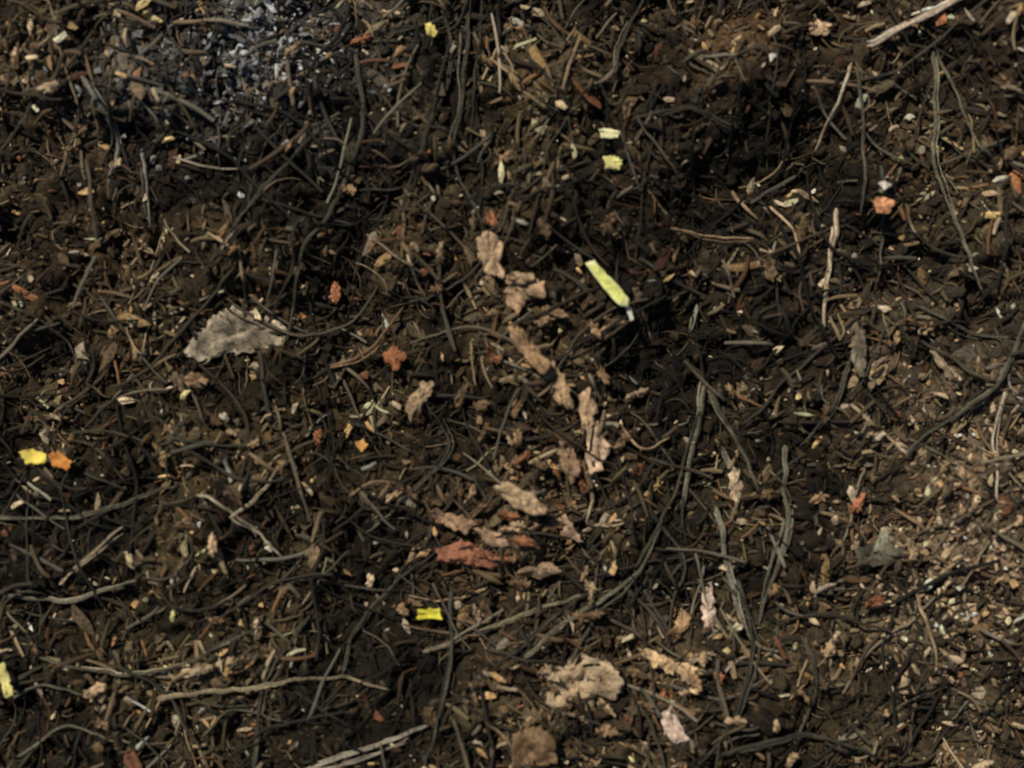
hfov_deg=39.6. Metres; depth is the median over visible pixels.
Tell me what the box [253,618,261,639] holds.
bark flake
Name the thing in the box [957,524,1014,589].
dry twig
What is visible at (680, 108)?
dry stem
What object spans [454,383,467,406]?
bark flake
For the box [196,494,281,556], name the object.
dry stem
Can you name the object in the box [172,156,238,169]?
dry twig
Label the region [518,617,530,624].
bark flake
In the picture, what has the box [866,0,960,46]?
dry stem
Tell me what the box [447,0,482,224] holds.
dry stem
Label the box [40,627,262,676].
dry stem
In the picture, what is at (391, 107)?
dry twig
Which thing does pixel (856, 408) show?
dry twig
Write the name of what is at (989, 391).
dry stem
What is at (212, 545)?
bark flake
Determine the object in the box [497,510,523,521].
bark flake
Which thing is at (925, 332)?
bark flake
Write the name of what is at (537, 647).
dry stem
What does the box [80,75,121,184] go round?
dry stem
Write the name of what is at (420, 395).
bark flake
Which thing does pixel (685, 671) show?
bark flake
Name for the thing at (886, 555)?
leaf
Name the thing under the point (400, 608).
bark flake
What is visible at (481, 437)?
bark flake
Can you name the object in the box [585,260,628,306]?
green straw piece
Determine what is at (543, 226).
bark flake
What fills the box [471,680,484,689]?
bark flake
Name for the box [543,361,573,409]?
dead leaf
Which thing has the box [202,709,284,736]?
dry twig
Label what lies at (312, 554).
bark flake
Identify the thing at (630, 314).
green straw piece
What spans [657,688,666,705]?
bark flake
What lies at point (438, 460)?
root tangle
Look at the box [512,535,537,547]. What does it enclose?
bark flake
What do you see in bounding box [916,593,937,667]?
dry twig
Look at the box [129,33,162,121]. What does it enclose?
dry twig
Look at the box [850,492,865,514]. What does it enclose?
bark flake
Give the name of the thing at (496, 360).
bark flake
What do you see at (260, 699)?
dry stem
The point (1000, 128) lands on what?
bark flake
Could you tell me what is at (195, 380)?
bark flake
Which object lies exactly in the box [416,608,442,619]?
yellow petal
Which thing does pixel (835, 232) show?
dry stem
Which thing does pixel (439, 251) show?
bark flake
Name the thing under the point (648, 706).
bark flake
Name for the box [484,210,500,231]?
bark flake
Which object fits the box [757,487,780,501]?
bark flake
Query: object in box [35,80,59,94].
bark flake
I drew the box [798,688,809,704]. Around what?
bark flake
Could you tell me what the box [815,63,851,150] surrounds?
dry stem
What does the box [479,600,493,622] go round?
bark flake
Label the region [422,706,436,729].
bark flake
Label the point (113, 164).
bark flake
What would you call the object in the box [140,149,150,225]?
dry stem
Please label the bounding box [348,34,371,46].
bark flake
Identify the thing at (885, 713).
bark flake
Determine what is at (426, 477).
dry stem
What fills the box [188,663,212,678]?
bark flake
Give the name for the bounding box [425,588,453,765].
dry stem
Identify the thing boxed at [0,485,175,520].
dry stem
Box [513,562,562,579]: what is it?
bark flake
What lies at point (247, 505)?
dry stem
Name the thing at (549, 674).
bark flake
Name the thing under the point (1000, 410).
dry stem
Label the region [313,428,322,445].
bark flake
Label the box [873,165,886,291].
dry twig
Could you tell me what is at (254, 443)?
bark flake
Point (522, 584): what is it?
bark flake
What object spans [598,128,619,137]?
yellow petal
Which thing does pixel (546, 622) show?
dry stem
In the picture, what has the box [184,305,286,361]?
dead leaf
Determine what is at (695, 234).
dry stem
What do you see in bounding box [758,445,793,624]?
dry stem
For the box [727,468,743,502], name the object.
bark flake
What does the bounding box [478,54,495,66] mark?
bark flake
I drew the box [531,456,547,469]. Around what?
bark flake
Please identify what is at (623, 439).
bark flake
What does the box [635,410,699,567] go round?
dry stem
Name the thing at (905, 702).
dry twig
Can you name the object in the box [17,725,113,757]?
dry twig
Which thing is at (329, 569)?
dry twig
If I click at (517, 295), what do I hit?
dead leaf
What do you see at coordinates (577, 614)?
bark flake
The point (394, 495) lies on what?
bark flake
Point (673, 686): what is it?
dry stem
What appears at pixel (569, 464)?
bark flake
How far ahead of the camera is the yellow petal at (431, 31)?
0.41 m
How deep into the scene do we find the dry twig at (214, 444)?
0.41 m
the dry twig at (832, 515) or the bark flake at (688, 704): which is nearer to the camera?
the bark flake at (688, 704)
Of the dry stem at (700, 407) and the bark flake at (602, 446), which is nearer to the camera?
the bark flake at (602, 446)
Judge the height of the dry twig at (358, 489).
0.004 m
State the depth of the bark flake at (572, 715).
0.41 m
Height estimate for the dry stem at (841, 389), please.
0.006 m
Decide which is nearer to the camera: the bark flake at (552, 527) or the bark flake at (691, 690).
the bark flake at (691, 690)
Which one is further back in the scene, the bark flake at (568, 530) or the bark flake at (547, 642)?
the bark flake at (568, 530)
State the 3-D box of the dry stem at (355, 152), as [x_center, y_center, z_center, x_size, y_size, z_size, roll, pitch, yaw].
[-0.054,-0.057,0.416,0.024,0.007,0.088,0,90,0]
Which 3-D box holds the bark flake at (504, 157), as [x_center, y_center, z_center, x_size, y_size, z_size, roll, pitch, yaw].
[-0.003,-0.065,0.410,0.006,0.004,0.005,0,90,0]
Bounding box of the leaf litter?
[0,0,1023,767]
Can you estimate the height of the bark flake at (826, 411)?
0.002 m
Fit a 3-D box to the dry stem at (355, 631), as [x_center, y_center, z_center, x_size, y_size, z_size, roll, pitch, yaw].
[-0.035,0.066,0.416,0.030,0.005,0.038,0,90,0]
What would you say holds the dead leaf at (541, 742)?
on the soil ground at (566, 212)
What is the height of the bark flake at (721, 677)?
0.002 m
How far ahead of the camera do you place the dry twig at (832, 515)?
0.42 m
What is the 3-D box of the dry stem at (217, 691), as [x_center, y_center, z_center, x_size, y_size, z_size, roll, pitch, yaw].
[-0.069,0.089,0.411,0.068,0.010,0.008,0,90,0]
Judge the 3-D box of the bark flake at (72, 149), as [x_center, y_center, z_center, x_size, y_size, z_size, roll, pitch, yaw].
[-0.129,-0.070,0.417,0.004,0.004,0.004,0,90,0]
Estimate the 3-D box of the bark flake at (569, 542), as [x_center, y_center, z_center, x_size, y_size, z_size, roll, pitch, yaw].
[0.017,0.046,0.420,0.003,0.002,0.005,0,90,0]
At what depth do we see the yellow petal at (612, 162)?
0.41 m
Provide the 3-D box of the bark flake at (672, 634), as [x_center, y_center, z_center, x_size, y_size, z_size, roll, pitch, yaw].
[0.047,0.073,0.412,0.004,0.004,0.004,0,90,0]
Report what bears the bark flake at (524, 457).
on the soil ground at (566, 212)
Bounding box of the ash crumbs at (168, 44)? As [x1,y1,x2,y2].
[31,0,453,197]
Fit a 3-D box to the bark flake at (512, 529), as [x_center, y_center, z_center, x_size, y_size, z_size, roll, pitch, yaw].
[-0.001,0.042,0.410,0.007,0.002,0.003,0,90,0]
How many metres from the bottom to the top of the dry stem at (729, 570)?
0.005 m
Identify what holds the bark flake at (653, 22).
on the soil ground at (566, 212)
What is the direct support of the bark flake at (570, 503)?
on the soil ground at (566, 212)
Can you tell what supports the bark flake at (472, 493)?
on the soil ground at (566, 212)
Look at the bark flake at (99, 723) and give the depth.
0.41 m
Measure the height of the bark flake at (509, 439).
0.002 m
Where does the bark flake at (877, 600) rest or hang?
on the soil ground at (566, 212)
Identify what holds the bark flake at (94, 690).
on the soil ground at (566, 212)
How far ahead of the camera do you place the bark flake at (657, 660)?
0.41 m
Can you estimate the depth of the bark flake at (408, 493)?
0.41 m
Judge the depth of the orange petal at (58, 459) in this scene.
0.41 m
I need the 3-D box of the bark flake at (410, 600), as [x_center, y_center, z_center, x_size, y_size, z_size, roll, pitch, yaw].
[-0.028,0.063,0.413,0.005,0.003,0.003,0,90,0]
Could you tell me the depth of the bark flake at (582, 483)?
0.41 m
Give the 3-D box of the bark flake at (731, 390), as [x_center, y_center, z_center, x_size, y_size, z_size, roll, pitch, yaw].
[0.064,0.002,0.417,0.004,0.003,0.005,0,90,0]
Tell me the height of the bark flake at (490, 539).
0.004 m
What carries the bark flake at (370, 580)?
on the soil ground at (566, 212)
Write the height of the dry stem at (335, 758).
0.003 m
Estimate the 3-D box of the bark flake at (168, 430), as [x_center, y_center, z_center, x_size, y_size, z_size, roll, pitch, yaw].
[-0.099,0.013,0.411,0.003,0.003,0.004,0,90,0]
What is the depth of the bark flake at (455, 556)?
0.41 m
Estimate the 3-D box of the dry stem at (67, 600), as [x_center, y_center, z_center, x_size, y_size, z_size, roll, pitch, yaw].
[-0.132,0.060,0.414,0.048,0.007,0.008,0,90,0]
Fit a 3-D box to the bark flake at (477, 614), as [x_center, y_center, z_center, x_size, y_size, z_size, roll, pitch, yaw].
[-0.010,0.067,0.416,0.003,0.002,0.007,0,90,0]
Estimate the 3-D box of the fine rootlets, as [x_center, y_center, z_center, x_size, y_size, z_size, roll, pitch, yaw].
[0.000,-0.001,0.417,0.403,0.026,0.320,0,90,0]
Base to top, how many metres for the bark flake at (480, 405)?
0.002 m
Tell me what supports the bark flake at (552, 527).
on the soil ground at (566, 212)
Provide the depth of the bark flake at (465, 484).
0.41 m
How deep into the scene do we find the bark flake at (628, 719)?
0.41 m
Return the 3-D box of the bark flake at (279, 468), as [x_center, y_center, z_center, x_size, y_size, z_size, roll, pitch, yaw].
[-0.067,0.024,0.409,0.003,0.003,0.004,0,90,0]
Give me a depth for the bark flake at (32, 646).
0.41 m
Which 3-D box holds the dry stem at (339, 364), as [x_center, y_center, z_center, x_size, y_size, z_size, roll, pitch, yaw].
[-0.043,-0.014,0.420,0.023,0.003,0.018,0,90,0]
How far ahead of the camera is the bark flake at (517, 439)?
0.41 m
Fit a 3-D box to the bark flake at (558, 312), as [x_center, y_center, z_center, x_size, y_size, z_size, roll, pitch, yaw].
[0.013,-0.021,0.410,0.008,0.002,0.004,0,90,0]
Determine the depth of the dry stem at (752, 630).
0.41 m
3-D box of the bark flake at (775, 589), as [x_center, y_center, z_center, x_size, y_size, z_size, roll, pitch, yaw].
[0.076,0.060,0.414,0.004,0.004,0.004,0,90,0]
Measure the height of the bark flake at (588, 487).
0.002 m
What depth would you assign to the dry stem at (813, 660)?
0.42 m
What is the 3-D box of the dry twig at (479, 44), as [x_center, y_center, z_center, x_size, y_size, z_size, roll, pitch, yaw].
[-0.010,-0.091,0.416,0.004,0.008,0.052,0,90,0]
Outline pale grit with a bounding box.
[771,280,1023,767]
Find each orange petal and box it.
[48,451,71,470]
[355,438,367,451]
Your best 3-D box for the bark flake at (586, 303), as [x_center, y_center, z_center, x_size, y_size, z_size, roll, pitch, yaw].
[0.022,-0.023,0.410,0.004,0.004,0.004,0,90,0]
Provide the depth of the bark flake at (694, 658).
0.41 m
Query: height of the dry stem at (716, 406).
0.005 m
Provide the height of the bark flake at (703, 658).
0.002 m
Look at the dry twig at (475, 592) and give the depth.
0.42 m
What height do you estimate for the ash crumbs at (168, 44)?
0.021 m
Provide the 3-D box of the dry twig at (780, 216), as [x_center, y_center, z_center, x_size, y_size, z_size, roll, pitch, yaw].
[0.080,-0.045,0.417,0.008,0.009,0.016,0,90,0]
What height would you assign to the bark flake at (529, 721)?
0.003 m
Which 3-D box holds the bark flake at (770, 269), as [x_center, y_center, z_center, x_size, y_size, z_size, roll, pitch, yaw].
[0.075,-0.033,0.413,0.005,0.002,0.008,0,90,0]
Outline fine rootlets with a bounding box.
[0,0,1023,767]
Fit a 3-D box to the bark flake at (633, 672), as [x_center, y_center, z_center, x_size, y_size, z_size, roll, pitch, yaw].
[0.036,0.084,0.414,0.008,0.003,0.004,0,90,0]
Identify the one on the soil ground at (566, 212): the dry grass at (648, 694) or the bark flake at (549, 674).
the dry grass at (648, 694)
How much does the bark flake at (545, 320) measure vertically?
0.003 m
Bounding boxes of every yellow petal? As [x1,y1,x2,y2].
[0,662,12,697]
[19,449,46,463]
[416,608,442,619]
[425,22,437,37]
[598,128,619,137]
[603,155,622,169]
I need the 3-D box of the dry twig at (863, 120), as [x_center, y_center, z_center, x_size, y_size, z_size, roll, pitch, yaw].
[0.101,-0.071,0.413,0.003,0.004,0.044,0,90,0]
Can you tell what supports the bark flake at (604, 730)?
on the soil ground at (566, 212)
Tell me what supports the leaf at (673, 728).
on the soil ground at (566, 212)
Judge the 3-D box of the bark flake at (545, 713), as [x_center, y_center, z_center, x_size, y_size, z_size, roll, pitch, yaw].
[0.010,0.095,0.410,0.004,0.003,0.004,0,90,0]
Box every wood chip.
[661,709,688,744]
[808,18,832,36]
[873,196,894,213]
[878,180,891,190]
[930,347,961,381]
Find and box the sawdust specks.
[0,0,1023,767]
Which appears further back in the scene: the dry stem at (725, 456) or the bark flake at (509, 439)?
the dry stem at (725, 456)
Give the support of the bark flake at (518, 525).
on the soil ground at (566, 212)
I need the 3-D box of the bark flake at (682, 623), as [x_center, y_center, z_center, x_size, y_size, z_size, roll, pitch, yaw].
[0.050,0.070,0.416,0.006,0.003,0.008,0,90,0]
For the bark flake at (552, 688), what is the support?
on the soil ground at (566, 212)
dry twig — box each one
[0,300,88,396]
[13,684,81,699]
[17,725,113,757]
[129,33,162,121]
[140,665,199,735]
[167,425,324,446]
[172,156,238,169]
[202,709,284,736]
[281,550,348,582]
[349,480,398,496]
[383,95,443,127]
[409,588,485,601]
[469,0,482,149]
[485,722,512,767]
[527,56,575,159]
[622,428,667,449]
[769,206,799,253]
[819,511,867,543]
[850,403,908,458]
[856,65,866,214]
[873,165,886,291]
[889,686,990,715]
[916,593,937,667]
[936,51,982,150]
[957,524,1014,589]
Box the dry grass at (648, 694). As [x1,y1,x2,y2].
[0,0,1023,767]
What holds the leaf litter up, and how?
on the soil ground at (566, 212)
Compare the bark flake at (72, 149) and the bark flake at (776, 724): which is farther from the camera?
the bark flake at (72, 149)
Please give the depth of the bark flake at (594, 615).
0.41 m
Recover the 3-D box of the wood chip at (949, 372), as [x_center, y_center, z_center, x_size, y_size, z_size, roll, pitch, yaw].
[0.127,-0.005,0.418,0.009,0.002,0.011,0,90,0]
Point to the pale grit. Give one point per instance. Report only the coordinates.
(965, 622)
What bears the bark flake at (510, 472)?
on the soil ground at (566, 212)
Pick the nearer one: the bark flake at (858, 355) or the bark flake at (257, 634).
the bark flake at (257, 634)
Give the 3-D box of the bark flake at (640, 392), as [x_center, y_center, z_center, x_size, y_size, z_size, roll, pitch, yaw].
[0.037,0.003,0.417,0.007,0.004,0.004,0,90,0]
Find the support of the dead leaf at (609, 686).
on the soil ground at (566, 212)
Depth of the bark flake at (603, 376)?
0.41 m
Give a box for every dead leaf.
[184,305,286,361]
[476,230,504,279]
[504,272,546,315]
[510,725,557,767]
[545,653,624,720]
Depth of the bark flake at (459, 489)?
0.41 m
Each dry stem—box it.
[0,102,31,160]
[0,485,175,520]
[0,580,136,603]
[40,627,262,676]
[59,526,122,584]
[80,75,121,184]
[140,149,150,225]
[157,675,387,701]
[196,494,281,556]
[199,118,334,280]
[230,466,276,518]
[251,614,309,766]
[286,45,365,339]
[307,725,426,767]
[327,307,402,368]
[341,545,444,672]
[390,402,453,513]
[394,0,452,227]
[423,588,602,652]
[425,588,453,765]
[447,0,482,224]
[469,591,588,694]
[524,527,660,657]
[613,0,644,72]
[633,106,739,128]
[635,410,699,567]
[650,512,686,628]
[668,674,774,701]
[670,228,753,242]
[679,381,706,507]
[698,579,759,763]
[707,388,759,492]
[713,506,778,651]
[719,732,886,759]
[721,447,740,520]
[731,191,757,218]
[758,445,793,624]
[794,635,817,750]
[800,356,851,445]
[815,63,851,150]
[822,208,839,326]
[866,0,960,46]
[905,323,1023,454]
[919,306,1023,339]
[930,51,981,290]
[991,391,1006,500]
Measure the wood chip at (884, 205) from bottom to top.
0.003 m
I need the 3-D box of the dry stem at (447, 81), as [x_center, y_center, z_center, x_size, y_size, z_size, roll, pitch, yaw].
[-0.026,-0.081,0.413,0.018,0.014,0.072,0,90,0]
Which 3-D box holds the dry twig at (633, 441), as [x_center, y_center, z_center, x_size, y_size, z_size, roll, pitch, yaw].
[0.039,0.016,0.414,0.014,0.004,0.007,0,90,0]
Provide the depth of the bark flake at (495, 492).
0.41 m
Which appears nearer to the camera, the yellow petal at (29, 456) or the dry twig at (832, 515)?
the yellow petal at (29, 456)
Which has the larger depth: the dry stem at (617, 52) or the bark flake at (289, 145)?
the dry stem at (617, 52)
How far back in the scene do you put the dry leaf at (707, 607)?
0.42 m
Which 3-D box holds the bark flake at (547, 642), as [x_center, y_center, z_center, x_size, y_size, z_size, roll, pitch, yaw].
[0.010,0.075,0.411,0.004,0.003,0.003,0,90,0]
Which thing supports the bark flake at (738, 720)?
on the soil ground at (566, 212)
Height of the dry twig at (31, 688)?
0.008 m
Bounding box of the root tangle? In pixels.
[0,0,1023,767]
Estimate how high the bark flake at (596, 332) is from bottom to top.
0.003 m
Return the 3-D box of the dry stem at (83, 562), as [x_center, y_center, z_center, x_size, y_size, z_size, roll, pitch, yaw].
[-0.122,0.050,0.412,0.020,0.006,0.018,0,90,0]
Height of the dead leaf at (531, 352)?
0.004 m
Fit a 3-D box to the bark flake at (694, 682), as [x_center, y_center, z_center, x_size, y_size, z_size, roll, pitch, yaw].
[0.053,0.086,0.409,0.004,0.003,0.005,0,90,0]
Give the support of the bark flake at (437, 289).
on the soil ground at (566, 212)
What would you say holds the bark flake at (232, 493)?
on the soil ground at (566, 212)
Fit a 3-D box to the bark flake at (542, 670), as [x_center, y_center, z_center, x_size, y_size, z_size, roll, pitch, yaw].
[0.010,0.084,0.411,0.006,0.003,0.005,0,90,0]
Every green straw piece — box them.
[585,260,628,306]
[626,306,633,320]
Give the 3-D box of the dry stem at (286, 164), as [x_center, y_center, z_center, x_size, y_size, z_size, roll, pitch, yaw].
[-0.071,-0.054,0.413,0.039,0.006,0.048,0,90,0]
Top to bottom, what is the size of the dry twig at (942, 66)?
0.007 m
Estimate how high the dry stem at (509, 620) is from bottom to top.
0.005 m
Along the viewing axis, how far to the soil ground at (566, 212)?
0.42 m
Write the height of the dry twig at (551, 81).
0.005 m
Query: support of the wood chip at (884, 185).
on the soil ground at (566, 212)
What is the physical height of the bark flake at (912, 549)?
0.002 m
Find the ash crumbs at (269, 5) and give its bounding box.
[169,0,354,110]
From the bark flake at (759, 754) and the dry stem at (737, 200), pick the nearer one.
the bark flake at (759, 754)
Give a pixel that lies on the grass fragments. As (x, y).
(334, 376)
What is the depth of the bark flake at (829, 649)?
0.41 m
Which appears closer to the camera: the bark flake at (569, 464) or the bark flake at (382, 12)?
the bark flake at (569, 464)
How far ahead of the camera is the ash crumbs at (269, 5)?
0.42 m
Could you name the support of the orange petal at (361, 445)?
on the soil ground at (566, 212)
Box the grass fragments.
[0,0,1023,767]
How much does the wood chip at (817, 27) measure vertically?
0.002 m
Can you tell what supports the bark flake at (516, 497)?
on the soil ground at (566, 212)
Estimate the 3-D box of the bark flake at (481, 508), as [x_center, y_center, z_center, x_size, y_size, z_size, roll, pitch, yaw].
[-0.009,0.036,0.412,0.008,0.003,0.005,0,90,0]
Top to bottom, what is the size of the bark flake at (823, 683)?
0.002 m
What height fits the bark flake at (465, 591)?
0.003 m
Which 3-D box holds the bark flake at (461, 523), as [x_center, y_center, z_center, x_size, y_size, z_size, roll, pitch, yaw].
[-0.017,0.040,0.413,0.014,0.004,0.008,0,90,0]
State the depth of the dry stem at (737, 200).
0.42 m
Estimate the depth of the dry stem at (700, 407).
0.42 m
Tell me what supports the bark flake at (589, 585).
on the soil ground at (566, 212)
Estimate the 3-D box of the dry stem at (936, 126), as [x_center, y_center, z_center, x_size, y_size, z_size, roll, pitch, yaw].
[0.130,-0.062,0.417,0.016,0.005,0.070,0,90,0]
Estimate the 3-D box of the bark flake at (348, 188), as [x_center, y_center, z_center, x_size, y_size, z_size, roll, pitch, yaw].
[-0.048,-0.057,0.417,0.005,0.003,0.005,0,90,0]
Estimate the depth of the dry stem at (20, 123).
0.42 m
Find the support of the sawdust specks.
on the soil ground at (566, 212)
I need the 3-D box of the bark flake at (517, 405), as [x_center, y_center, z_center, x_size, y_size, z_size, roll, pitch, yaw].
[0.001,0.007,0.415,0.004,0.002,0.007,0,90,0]
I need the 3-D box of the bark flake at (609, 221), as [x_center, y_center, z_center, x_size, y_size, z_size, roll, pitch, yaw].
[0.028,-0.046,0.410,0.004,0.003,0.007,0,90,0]
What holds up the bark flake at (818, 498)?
on the soil ground at (566, 212)
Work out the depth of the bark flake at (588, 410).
0.41 m
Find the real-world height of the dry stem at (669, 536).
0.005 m
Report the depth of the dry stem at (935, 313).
0.42 m
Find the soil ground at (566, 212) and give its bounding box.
[0,0,1023,767]
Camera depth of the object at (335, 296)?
0.42 m
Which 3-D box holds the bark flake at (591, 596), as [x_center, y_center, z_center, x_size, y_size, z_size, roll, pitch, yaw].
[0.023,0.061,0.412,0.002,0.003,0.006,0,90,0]
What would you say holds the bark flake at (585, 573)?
on the soil ground at (566, 212)
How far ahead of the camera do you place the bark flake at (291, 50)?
0.41 m
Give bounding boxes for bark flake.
[28,641,38,654]
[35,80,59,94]
[65,140,79,152]
[82,682,106,698]
[92,719,109,730]
[109,158,121,169]
[163,424,172,434]
[184,372,208,389]
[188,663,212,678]
[207,532,216,558]
[222,485,242,505]
[246,438,259,448]
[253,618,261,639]
[275,461,284,474]
[282,41,301,56]
[285,140,293,152]
[305,544,320,568]
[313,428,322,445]
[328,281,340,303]
[340,182,356,196]
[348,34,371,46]
[365,572,374,588]
[378,8,400,19]
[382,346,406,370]
[385,488,403,502]
[392,602,409,616]
[396,484,418,499]
[405,381,434,423]
[407,597,422,606]
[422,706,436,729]
[428,285,443,294]
[429,508,477,536]
[435,241,444,263]
[435,538,510,569]
[453,586,475,596]
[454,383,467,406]
[455,479,463,496]
[461,482,475,487]
[466,484,476,499]
[468,501,494,517]
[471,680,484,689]
[472,603,481,625]
[473,400,490,411]
[473,527,509,547]
[477,429,485,443]
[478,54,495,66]
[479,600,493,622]
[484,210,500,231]
[485,347,502,364]
[492,149,512,165]
[492,489,506,502]
[494,481,549,515]
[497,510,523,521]
[497,525,519,533]
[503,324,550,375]
[504,462,513,477]
[506,271,534,284]
[506,435,513,447]
[506,455,522,469]
[508,578,532,589]
[509,520,526,528]
[510,398,522,418]
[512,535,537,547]
[513,427,522,447]
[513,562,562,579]
[516,449,530,465]
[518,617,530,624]
[520,716,536,731]
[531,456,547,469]
[536,215,551,239]
[537,315,549,327]
[537,665,555,680]
[539,708,550,720]
[540,638,551,647]
[540,668,559,682]
[541,521,563,533]
[542,681,557,693]
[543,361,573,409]
[544,305,569,318]
[545,511,582,543]
[557,441,580,485]
[559,497,577,511]
[561,711,575,717]
[565,538,571,545]
[572,610,589,623]
[578,387,598,431]
[578,472,586,494]
[579,565,590,581]
[580,296,595,310]
[580,607,604,619]
[581,483,592,494]
[582,579,596,594]
[585,420,611,474]
[587,319,601,339]
[587,588,594,606]
[594,361,610,384]
[594,724,619,737]
[597,697,616,717]
[599,323,612,338]
[600,211,615,234]
[600,629,612,648]
[613,430,631,449]
[623,665,647,678]
[624,714,632,724]
[625,387,648,398]
[636,647,680,675]
[637,700,655,712]
[648,14,659,34]
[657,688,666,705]
[665,628,679,640]
[671,663,703,684]
[673,608,690,635]
[679,687,702,695]
[684,697,695,708]
[687,652,716,663]
[688,673,702,690]
[699,651,707,667]
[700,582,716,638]
[714,669,723,684]
[723,715,746,725]
[725,383,736,399]
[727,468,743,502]
[731,622,743,633]
[739,644,749,658]
[750,743,764,761]
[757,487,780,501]
[763,255,778,282]
[768,583,780,596]
[773,719,781,732]
[787,751,798,767]
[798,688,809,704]
[809,491,830,504]
[819,676,828,690]
[821,400,829,425]
[824,642,836,658]
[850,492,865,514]
[851,319,866,379]
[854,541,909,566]
[864,594,886,609]
[880,705,888,717]
[905,538,918,560]
[918,326,933,334]
[993,123,1013,132]
[1017,472,1023,486]
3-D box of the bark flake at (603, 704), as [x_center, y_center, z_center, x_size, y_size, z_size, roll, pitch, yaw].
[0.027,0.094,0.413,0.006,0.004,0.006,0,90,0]
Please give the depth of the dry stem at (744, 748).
0.41 m
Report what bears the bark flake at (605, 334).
on the soil ground at (566, 212)
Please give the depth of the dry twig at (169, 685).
0.41 m
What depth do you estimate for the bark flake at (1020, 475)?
0.41 m
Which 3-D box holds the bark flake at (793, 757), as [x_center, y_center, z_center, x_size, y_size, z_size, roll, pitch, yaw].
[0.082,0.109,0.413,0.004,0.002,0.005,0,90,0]
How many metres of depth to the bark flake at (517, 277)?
0.41 m
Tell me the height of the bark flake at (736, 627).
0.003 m
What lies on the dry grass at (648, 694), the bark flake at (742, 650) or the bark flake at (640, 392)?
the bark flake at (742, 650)
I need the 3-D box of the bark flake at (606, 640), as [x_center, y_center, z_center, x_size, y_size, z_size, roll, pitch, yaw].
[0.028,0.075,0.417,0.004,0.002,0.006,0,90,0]
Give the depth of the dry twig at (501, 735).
0.41 m
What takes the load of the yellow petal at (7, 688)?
on the soil ground at (566, 212)
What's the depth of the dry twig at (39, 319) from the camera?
0.42 m

